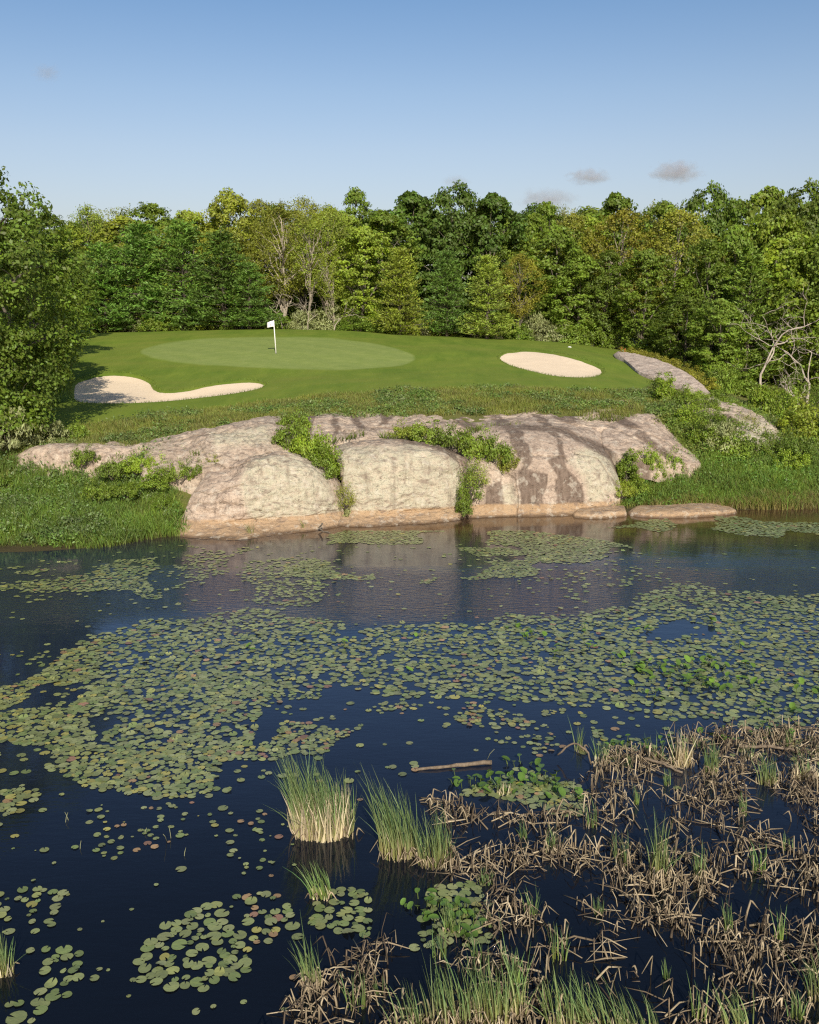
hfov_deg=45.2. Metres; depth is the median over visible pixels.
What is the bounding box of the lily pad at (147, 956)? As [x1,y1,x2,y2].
[141,952,152,960]
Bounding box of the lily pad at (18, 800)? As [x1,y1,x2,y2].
[13,797,22,801]
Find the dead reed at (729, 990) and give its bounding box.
[710,980,746,1001]
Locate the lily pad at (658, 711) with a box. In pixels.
[653,709,662,713]
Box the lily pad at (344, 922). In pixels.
[339,920,348,925]
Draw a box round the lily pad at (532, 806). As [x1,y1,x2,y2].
[529,804,537,808]
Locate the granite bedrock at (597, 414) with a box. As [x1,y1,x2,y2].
[583,400,633,422]
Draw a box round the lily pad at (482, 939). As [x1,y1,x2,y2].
[477,936,486,942]
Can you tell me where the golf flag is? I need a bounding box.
[267,320,276,353]
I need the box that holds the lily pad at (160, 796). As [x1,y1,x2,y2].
[152,794,162,799]
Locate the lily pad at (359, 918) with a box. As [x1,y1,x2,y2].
[355,916,364,921]
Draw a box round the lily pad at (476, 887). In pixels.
[471,885,481,890]
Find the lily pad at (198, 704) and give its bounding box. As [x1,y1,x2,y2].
[192,702,203,706]
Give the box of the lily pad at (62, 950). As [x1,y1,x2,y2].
[56,945,72,953]
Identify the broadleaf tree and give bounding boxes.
[0,166,105,438]
[0,238,24,321]
[0,240,81,403]
[0,241,24,310]
[0,249,95,381]
[9,225,73,322]
[9,275,99,356]
[17,214,86,250]
[31,266,100,336]
[43,224,119,298]
[47,202,130,270]
[64,249,113,324]
[71,216,107,300]
[79,214,173,331]
[82,203,137,282]
[120,201,186,330]
[125,216,171,314]
[149,208,239,314]
[184,220,248,327]
[192,187,276,328]
[215,218,287,306]
[230,198,296,306]
[230,198,335,325]
[240,205,309,315]
[262,195,336,311]
[265,217,339,324]
[279,217,342,329]
[284,203,374,312]
[299,210,377,320]
[312,251,344,325]
[324,225,400,326]
[332,186,376,290]
[336,210,426,321]
[361,207,433,289]
[368,190,467,333]
[392,207,453,330]
[409,179,514,313]
[416,215,471,307]
[451,192,532,325]
[458,207,509,331]
[463,215,521,283]
[483,211,568,327]
[493,251,551,338]
[498,202,556,275]
[500,233,564,331]
[506,225,595,331]
[522,212,612,315]
[523,201,566,293]
[535,214,577,293]
[537,253,615,344]
[549,204,582,294]
[572,214,622,331]
[574,205,635,270]
[577,249,632,346]
[579,191,659,339]
[582,208,678,349]
[600,208,743,359]
[607,248,689,353]
[622,206,691,334]
[631,200,706,352]
[644,199,686,308]
[650,287,717,368]
[668,180,755,344]
[679,238,736,360]
[683,298,758,370]
[688,224,776,360]
[703,185,804,368]
[703,196,781,297]
[717,202,817,366]
[724,231,818,386]
[756,177,818,360]
[763,229,818,391]
[799,201,818,356]
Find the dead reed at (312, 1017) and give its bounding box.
[301,1015,317,1020]
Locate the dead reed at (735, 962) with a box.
[715,955,739,978]
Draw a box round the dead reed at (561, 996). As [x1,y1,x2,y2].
[555,993,564,1017]
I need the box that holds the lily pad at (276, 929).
[271,927,279,931]
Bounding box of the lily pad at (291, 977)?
[289,974,297,979]
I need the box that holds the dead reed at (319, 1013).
[318,1007,320,1022]
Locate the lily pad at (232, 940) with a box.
[229,938,236,943]
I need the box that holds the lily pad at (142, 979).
[136,976,146,982]
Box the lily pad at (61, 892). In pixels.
[57,889,68,895]
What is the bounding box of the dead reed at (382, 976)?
[380,968,383,995]
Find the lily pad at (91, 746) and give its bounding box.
[85,744,95,748]
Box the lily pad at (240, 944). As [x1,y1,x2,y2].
[235,941,244,948]
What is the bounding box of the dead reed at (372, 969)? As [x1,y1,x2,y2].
[365,960,377,983]
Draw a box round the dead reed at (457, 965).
[440,960,480,969]
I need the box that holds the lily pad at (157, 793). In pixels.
[150,791,161,795]
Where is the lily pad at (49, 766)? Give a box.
[44,764,54,768]
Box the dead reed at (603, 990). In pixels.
[590,976,615,1006]
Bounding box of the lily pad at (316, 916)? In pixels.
[311,914,322,919]
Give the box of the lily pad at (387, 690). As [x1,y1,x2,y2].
[383,689,394,692]
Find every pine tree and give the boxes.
[80,241,155,332]
[92,220,189,328]
[128,217,230,330]
[172,229,280,329]
[214,261,285,328]
[366,247,434,334]
[418,250,474,336]
[454,254,521,338]
[705,250,795,377]
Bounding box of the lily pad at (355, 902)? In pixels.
[349,899,358,905]
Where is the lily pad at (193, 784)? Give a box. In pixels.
[188,782,199,787]
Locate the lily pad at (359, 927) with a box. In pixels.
[351,924,364,931]
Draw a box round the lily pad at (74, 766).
[69,764,80,768]
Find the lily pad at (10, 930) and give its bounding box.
[4,928,14,934]
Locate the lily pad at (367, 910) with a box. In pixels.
[363,907,372,911]
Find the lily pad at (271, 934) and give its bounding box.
[269,931,277,936]
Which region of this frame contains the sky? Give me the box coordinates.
[0,0,818,308]
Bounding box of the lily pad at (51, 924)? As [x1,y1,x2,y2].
[47,922,55,926]
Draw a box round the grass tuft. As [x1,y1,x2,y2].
[243,522,253,532]
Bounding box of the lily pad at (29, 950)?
[26,947,34,952]
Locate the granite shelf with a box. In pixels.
[284,410,609,454]
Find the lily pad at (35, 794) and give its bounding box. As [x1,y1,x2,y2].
[31,792,40,796]
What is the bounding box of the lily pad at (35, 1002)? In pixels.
[30,998,43,1005]
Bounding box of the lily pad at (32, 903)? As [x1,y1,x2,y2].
[26,901,37,906]
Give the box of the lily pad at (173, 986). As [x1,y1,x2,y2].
[163,981,178,991]
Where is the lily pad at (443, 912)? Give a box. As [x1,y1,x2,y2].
[440,907,450,914]
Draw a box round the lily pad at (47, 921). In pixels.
[44,918,53,923]
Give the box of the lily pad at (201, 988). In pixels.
[197,985,208,991]
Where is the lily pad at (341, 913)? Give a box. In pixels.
[336,911,344,916]
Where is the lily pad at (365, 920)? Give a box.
[363,918,372,923]
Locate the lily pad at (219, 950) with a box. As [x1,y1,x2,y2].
[217,948,225,953]
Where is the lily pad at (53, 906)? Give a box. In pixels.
[49,903,60,909]
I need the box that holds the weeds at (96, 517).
[0,436,186,546]
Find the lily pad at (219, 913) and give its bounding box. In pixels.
[214,909,228,916]
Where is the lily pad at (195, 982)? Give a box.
[190,977,203,986]
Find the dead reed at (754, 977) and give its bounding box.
[747,968,756,988]
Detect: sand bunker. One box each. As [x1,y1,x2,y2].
[74,376,263,402]
[500,352,600,376]
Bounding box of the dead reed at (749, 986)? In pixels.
[748,978,750,993]
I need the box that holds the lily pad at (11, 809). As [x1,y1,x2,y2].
[6,807,16,812]
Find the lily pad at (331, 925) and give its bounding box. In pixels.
[327,923,334,928]
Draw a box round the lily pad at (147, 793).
[143,790,152,795]
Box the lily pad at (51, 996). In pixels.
[45,992,60,1000]
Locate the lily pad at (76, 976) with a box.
[72,973,83,980]
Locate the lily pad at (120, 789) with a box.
[116,787,125,791]
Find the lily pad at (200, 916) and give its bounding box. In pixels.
[195,913,203,918]
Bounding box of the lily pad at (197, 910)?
[192,907,201,913]
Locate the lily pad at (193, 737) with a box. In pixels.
[188,735,197,739]
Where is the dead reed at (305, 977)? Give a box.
[304,976,313,999]
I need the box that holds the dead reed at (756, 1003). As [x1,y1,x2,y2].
[743,993,773,1007]
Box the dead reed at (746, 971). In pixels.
[737,959,751,985]
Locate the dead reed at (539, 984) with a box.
[534,975,544,997]
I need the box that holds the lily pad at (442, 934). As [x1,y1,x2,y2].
[438,932,448,936]
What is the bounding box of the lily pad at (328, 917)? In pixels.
[325,914,332,919]
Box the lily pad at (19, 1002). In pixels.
[13,1000,23,1005]
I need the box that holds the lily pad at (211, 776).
[205,774,215,778]
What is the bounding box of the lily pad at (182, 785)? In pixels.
[176,783,185,787]
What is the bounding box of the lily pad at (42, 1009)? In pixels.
[33,1005,47,1014]
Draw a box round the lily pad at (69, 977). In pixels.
[63,975,72,981]
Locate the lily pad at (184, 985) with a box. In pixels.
[180,981,189,988]
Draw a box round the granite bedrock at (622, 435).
[601,413,700,481]
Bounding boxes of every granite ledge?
[15,441,152,479]
[572,505,626,518]
[628,503,736,517]
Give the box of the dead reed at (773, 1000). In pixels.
[771,990,775,1012]
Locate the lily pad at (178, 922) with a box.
[171,919,181,925]
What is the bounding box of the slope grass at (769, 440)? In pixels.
[659,396,818,458]
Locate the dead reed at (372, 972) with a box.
[364,965,374,982]
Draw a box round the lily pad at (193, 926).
[186,922,197,929]
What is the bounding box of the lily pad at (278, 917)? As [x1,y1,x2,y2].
[273,914,282,920]
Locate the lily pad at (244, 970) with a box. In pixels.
[240,966,250,972]
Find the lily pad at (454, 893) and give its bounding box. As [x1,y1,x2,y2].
[448,890,457,896]
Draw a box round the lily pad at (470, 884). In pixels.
[464,880,475,887]
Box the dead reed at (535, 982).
[524,977,547,996]
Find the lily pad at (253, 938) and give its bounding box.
[249,935,257,940]
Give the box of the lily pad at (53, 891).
[48,889,57,893]
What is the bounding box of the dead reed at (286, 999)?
[279,995,293,1009]
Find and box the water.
[0,508,818,1023]
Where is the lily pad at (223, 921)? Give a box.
[217,918,227,924]
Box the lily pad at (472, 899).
[467,897,475,904]
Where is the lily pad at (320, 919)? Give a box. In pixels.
[315,917,326,923]
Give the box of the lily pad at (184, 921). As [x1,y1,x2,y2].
[181,918,190,924]
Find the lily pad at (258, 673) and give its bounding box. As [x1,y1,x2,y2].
[253,671,266,675]
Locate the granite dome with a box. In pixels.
[466,417,624,516]
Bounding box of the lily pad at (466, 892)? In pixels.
[459,890,470,895]
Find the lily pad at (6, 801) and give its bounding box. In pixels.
[2,799,12,802]
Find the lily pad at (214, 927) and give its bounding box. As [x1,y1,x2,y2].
[207,922,221,930]
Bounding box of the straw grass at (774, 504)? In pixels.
[640,488,818,509]
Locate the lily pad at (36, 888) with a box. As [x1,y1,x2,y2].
[32,886,41,890]
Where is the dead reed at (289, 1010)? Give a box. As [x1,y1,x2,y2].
[266,1009,317,1013]
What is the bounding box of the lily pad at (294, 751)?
[290,749,299,753]
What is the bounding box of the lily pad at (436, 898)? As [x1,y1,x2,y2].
[433,896,442,901]
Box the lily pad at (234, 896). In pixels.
[232,894,240,898]
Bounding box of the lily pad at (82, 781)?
[78,779,86,783]
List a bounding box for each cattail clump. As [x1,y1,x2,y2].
[0,930,19,977]
[263,738,364,842]
[282,914,333,992]
[287,860,336,900]
[336,958,368,1013]
[356,766,428,862]
[373,978,382,994]
[374,981,435,1023]
[401,803,458,876]
[415,941,485,1023]
[427,925,445,959]
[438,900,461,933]
[457,946,528,1023]
[464,931,481,962]
[476,869,492,885]
[486,917,540,1021]
[491,776,510,795]
[500,948,524,986]
[518,820,526,838]
[518,884,541,918]
[519,962,599,1023]
[538,823,573,853]
[538,969,553,1010]
[541,966,631,1023]
[546,922,571,963]
[568,718,588,751]
[583,801,596,828]
[590,737,613,768]
[593,898,608,914]
[606,985,658,1023]
[611,831,631,866]
[632,785,639,804]
[644,733,663,758]
[644,809,691,888]
[661,960,670,980]
[663,769,670,785]
[665,730,698,768]
[687,975,708,1023]
[690,840,710,880]
[698,738,724,775]
[712,982,762,1023]
[721,896,732,933]
[737,740,761,760]
[738,792,746,815]
[746,749,778,786]
[747,843,766,874]
[771,904,786,939]
[778,941,818,1004]
[782,830,792,849]
[784,987,808,1022]
[785,730,792,747]
[787,747,818,782]
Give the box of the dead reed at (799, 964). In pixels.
[795,962,800,984]
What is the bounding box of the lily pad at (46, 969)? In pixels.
[39,966,50,974]
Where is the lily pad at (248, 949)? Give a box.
[243,947,251,951]
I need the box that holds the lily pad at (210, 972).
[205,969,214,975]
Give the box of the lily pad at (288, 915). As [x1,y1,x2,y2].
[285,912,294,917]
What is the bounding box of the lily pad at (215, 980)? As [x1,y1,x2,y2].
[209,976,219,983]
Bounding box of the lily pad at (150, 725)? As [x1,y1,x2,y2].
[145,723,154,727]
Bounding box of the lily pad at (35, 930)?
[31,928,39,933]
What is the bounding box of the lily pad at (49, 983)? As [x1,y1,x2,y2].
[44,978,56,987]
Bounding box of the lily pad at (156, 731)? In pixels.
[153,728,163,733]
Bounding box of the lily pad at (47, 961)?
[42,958,53,965]
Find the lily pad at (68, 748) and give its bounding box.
[64,746,74,750]
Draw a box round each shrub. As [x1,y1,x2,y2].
[0,404,38,450]
[0,469,12,488]
[27,419,72,443]
[64,416,90,440]
[69,444,101,467]
[78,473,113,504]
[83,318,101,332]
[88,306,116,332]
[93,451,131,479]
[105,476,139,499]
[108,298,127,332]
[120,447,154,474]
[122,309,150,331]
[135,313,170,331]
[138,463,170,489]
[141,450,166,465]
[150,489,173,510]
[151,312,180,331]
[161,457,193,484]
[170,309,196,330]
[181,456,203,476]
[186,311,216,330]
[195,304,231,329]
[205,453,220,463]
[218,306,256,329]
[258,310,285,328]
[266,316,301,328]
[271,412,312,452]
[275,402,313,428]
[286,310,315,329]
[288,418,333,458]
[303,433,343,478]
[304,309,328,329]
[313,298,344,329]
[332,315,354,330]
[334,485,351,516]
[335,479,355,508]
[339,309,377,331]
[364,308,380,332]
[373,305,409,334]
[386,418,427,440]
[402,305,420,335]
[405,417,445,444]
[411,319,434,335]
[427,307,454,336]
[430,420,475,452]
[442,313,467,336]
[455,479,474,516]
[456,451,484,503]
[458,422,501,459]
[460,306,490,337]
[465,449,490,487]
[476,430,514,464]
[490,306,524,338]
[496,447,520,473]
[505,318,536,340]
[524,303,547,339]
[530,319,566,341]
[542,324,576,343]
[559,324,599,345]
[576,310,608,346]
[594,324,626,348]
[605,317,639,349]
[614,346,631,352]
[614,477,637,499]
[615,447,638,480]
[621,473,655,498]
[628,347,648,355]
[633,442,662,465]
[638,350,660,357]
[645,372,665,394]
[649,344,668,357]
[649,452,668,478]
[652,372,676,401]
[658,356,682,367]
[666,445,685,471]
[671,383,701,406]
[673,363,695,372]
[673,396,700,426]
[680,410,722,447]
[681,365,704,377]
[682,386,709,398]
[688,369,707,384]
[690,392,721,409]
[692,344,717,374]
[695,393,724,419]
[698,377,720,389]
[700,419,742,453]
[703,364,743,394]
[704,407,736,434]
[709,385,729,402]
[714,421,753,458]
[719,396,740,406]
[723,363,758,395]
[740,411,760,423]
[741,432,777,456]
[743,384,790,414]
[752,378,793,402]
[754,367,792,386]
[771,427,818,463]
[771,448,811,469]
[774,387,811,422]
[774,388,818,438]
[776,363,816,404]
[805,374,818,403]
[807,384,818,408]
[809,429,818,450]
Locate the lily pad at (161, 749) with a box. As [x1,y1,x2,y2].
[156,747,166,750]
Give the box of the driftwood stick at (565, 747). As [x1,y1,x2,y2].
[557,742,591,764]
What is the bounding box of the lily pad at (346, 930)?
[342,928,353,932]
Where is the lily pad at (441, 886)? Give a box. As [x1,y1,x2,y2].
[434,884,445,889]
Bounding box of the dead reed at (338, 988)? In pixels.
[337,978,351,1001]
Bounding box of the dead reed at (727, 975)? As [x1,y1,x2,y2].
[718,972,737,979]
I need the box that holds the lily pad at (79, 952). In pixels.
[74,950,83,956]
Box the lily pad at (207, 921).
[204,918,215,925]
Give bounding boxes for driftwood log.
[415,760,491,770]
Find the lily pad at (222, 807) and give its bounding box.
[218,805,227,809]
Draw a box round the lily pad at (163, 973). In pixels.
[155,970,167,978]
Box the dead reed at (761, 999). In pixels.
[740,994,783,1005]
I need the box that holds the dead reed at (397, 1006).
[383,999,415,1009]
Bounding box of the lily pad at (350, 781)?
[344,778,353,782]
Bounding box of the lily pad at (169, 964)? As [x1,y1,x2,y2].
[164,960,173,966]
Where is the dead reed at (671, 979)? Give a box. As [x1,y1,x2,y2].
[655,978,672,990]
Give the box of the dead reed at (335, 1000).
[332,995,337,1006]
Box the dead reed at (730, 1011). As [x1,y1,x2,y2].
[710,1007,746,1021]
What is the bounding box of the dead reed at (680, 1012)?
[660,1007,705,1019]
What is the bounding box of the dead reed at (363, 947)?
[357,940,365,958]
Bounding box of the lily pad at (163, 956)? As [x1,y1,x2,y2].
[159,953,169,959]
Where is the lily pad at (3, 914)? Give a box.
[0,911,6,917]
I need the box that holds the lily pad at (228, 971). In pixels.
[222,968,235,975]
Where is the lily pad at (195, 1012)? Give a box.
[192,1008,199,1014]
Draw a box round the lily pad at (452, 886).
[447,883,457,889]
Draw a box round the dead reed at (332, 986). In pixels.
[303,980,339,1013]
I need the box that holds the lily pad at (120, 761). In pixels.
[117,759,126,763]
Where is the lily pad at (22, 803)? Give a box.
[16,801,26,805]
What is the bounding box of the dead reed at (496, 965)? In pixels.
[491,959,504,978]
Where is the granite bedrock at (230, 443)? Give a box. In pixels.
[139,416,290,494]
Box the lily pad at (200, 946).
[195,943,208,950]
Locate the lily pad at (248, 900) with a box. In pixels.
[245,896,256,904]
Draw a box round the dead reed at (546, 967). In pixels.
[545,955,547,979]
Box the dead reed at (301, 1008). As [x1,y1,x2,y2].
[287,1001,303,1018]
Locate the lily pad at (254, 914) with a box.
[249,912,257,916]
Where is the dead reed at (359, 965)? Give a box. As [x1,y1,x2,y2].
[352,956,364,980]
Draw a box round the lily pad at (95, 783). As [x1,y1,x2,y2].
[90,781,100,785]
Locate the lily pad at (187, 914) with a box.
[184,910,196,917]
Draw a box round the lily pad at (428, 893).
[425,891,436,896]
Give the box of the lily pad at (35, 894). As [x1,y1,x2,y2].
[32,892,40,897]
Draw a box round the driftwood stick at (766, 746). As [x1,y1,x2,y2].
[740,745,796,750]
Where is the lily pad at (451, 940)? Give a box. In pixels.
[444,937,453,943]
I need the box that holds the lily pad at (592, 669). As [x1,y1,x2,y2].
[588,667,598,670]
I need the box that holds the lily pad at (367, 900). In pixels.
[364,896,371,902]
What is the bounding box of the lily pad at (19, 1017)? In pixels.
[6,1011,26,1023]
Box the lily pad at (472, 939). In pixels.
[469,937,477,944]
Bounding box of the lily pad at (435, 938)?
[433,936,443,943]
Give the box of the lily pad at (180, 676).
[176,674,186,678]
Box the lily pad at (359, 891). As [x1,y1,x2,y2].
[356,889,364,893]
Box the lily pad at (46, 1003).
[41,1000,49,1005]
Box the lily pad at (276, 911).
[270,908,279,913]
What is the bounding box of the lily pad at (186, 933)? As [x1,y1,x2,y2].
[179,930,190,937]
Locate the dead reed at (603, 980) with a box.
[594,964,619,1000]
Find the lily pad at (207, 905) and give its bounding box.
[201,902,212,909]
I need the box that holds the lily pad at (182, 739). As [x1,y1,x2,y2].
[177,737,189,742]
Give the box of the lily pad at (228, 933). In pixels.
[221,930,233,936]
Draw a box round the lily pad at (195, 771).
[191,768,202,773]
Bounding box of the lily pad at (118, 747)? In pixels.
[113,745,123,748]
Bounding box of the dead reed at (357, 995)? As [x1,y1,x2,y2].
[351,979,363,1018]
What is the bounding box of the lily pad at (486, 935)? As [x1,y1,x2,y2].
[484,933,492,938]
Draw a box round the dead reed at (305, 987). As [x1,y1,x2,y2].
[300,978,310,1007]
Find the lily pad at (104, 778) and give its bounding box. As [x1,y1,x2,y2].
[99,777,109,780]
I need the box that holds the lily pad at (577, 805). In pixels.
[574,802,582,808]
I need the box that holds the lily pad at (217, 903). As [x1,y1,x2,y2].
[211,901,222,907]
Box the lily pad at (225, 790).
[222,787,231,792]
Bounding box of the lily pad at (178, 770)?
[172,768,182,772]
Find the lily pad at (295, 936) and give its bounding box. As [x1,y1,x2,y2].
[292,933,302,939]
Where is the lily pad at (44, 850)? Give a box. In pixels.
[40,847,48,851]
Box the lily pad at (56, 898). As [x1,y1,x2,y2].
[52,895,62,900]
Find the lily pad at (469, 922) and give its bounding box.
[463,919,472,925]
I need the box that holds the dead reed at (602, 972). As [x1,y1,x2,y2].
[595,966,620,979]
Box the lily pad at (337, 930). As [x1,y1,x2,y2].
[333,927,342,933]
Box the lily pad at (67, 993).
[62,991,71,997]
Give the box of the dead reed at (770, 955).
[766,945,772,967]
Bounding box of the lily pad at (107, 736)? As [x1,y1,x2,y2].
[103,734,113,738]
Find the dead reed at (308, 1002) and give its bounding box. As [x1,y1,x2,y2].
[293,994,312,1014]
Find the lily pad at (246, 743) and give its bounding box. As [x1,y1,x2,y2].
[242,740,252,745]
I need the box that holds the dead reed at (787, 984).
[775,970,797,1001]
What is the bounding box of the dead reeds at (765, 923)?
[278,715,818,1023]
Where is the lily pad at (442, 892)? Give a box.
[438,889,450,896]
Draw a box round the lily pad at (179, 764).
[174,762,183,766]
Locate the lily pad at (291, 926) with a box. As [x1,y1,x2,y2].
[285,922,299,929]
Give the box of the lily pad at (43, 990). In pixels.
[34,987,46,994]
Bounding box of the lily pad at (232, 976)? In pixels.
[228,972,240,980]
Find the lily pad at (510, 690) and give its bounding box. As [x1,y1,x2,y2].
[505,689,516,692]
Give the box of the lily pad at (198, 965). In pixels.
[191,961,202,969]
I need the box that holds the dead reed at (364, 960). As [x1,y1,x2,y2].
[360,954,379,970]
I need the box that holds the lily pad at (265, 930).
[261,928,270,934]
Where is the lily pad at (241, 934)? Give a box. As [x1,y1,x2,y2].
[233,930,246,938]
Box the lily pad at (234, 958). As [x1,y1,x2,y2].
[223,954,237,963]
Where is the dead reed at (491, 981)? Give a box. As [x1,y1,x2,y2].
[468,980,514,985]
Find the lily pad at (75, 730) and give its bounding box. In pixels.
[70,728,80,732]
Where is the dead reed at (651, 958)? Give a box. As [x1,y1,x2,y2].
[642,956,652,974]
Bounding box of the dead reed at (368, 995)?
[346,993,384,997]
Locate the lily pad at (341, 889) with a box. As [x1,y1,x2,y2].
[336,887,345,891]
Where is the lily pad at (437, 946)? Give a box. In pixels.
[435,943,446,948]
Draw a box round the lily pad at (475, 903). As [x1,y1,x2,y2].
[471,901,481,905]
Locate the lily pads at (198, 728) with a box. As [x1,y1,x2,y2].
[0,516,818,1010]
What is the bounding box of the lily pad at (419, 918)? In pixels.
[417,915,424,921]
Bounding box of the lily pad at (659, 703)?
[654,702,665,705]
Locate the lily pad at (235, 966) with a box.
[230,963,239,968]
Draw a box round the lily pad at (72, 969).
[68,966,79,972]
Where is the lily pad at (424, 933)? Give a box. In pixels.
[418,931,428,936]
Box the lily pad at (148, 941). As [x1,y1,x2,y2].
[144,938,157,944]
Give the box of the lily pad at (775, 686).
[769,684,780,688]
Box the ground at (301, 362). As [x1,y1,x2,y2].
[0,322,818,551]
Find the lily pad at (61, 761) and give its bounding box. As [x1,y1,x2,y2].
[55,758,66,762]
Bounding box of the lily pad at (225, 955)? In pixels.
[220,952,229,957]
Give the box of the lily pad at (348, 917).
[342,914,353,920]
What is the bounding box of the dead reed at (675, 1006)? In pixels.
[664,1000,690,1016]
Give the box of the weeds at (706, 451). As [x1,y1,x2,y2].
[653,393,818,457]
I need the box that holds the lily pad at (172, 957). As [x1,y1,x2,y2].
[167,954,175,959]
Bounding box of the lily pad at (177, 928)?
[171,926,181,932]
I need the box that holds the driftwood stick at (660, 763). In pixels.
[640,756,682,773]
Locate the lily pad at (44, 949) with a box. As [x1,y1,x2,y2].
[41,946,50,951]
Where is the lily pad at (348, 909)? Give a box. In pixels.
[341,907,352,912]
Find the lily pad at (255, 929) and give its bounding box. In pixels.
[252,927,261,932]
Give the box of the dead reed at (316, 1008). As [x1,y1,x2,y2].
[311,1004,330,1023]
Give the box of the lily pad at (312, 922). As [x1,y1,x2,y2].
[308,920,315,924]
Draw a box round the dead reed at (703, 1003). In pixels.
[700,1002,716,1021]
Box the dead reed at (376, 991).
[361,990,395,993]
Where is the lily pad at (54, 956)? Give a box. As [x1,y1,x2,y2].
[51,954,59,958]
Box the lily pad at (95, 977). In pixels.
[90,974,98,980]
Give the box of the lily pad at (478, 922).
[474,920,483,925]
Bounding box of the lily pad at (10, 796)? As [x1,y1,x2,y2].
[5,794,15,798]
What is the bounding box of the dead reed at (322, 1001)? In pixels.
[320,996,329,1007]
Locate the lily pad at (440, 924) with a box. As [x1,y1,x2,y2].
[437,920,445,926]
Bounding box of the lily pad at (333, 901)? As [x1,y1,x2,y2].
[329,898,338,904]
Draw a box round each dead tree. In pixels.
[269,289,291,328]
[291,298,315,329]
[326,301,363,329]
[727,286,818,384]
[729,319,818,403]
[778,372,807,404]
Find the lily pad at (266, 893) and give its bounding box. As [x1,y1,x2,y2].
[261,891,270,896]
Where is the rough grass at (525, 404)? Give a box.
[0,384,685,457]
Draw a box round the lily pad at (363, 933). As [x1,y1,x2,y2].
[359,930,369,937]
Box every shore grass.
[0,440,189,548]
[615,449,818,509]
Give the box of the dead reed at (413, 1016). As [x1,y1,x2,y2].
[384,1015,435,1019]
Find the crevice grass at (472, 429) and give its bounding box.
[189,413,636,512]
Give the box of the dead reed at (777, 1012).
[774,1005,778,1023]
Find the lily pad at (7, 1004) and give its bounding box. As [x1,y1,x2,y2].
[4,1001,13,1006]
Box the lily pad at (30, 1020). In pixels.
[27,1018,35,1023]
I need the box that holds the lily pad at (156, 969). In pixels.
[152,966,162,972]
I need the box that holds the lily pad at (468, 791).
[462,788,472,793]
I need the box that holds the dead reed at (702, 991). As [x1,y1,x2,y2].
[699,990,714,1004]
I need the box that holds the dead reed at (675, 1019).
[672,1008,683,1023]
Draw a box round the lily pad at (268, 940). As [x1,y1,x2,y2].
[264,938,272,943]
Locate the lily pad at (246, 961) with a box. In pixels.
[238,957,251,966]
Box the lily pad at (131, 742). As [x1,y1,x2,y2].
[128,740,139,744]
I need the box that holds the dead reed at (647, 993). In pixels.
[624,987,663,1000]
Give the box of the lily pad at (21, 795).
[16,793,26,797]
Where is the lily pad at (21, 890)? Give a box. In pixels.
[17,886,27,892]
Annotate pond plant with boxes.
[400,888,441,914]
[420,895,473,922]
[441,907,486,937]
[448,768,500,792]
[473,769,524,793]
[502,754,544,773]
[505,621,522,627]
[508,767,559,787]
[519,628,546,637]
[536,780,588,798]
[582,639,596,647]
[605,734,643,749]
[608,650,633,659]
[622,657,668,668]
[628,675,677,701]
[633,655,701,678]
[635,625,652,631]
[643,734,687,747]
[664,664,715,687]
[676,653,729,671]
[697,725,739,741]
[699,671,763,693]
[741,660,755,669]
[749,721,794,738]
[755,700,802,721]
[774,677,818,695]
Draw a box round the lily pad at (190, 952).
[186,949,197,956]
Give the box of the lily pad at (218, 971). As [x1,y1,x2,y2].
[214,966,224,975]
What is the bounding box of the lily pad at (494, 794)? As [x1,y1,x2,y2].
[489,790,501,796]
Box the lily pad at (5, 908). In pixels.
[0,906,9,911]
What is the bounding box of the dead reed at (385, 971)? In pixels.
[384,969,387,983]
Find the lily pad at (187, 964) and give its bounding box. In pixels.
[183,960,193,967]
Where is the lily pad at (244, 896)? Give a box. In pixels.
[242,893,251,899]
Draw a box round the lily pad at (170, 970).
[166,966,179,973]
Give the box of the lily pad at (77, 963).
[72,961,82,965]
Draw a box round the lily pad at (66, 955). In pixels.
[60,953,73,959]
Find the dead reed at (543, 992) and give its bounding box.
[538,983,546,1007]
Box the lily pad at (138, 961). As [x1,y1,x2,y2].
[133,958,144,964]
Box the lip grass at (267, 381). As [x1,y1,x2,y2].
[68,349,605,402]
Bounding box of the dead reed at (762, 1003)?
[758,996,764,1012]
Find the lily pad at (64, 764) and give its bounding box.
[58,762,69,767]
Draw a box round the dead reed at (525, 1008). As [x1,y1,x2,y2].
[514,1003,533,1020]
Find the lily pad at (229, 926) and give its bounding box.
[223,924,234,930]
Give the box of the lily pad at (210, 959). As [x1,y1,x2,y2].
[202,956,215,964]
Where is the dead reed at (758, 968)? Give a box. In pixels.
[751,966,762,990]
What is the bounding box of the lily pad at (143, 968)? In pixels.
[138,963,150,972]
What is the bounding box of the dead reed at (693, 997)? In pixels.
[691,985,704,1016]
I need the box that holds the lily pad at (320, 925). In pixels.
[315,922,325,928]
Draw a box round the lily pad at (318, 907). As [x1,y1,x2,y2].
[314,904,324,911]
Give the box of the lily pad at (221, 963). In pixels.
[218,960,228,967]
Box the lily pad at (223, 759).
[218,757,227,761]
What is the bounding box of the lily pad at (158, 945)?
[155,942,163,947]
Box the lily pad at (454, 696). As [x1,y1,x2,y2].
[449,694,459,698]
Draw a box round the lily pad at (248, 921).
[242,917,253,925]
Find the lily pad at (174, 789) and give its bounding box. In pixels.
[169,787,179,791]
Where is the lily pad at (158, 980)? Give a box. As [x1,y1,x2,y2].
[150,977,162,984]
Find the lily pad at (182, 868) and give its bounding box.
[176,866,186,871]
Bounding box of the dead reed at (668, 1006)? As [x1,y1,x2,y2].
[652,998,669,1018]
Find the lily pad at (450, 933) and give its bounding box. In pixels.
[447,930,456,935]
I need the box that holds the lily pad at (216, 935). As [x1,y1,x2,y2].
[206,931,221,939]

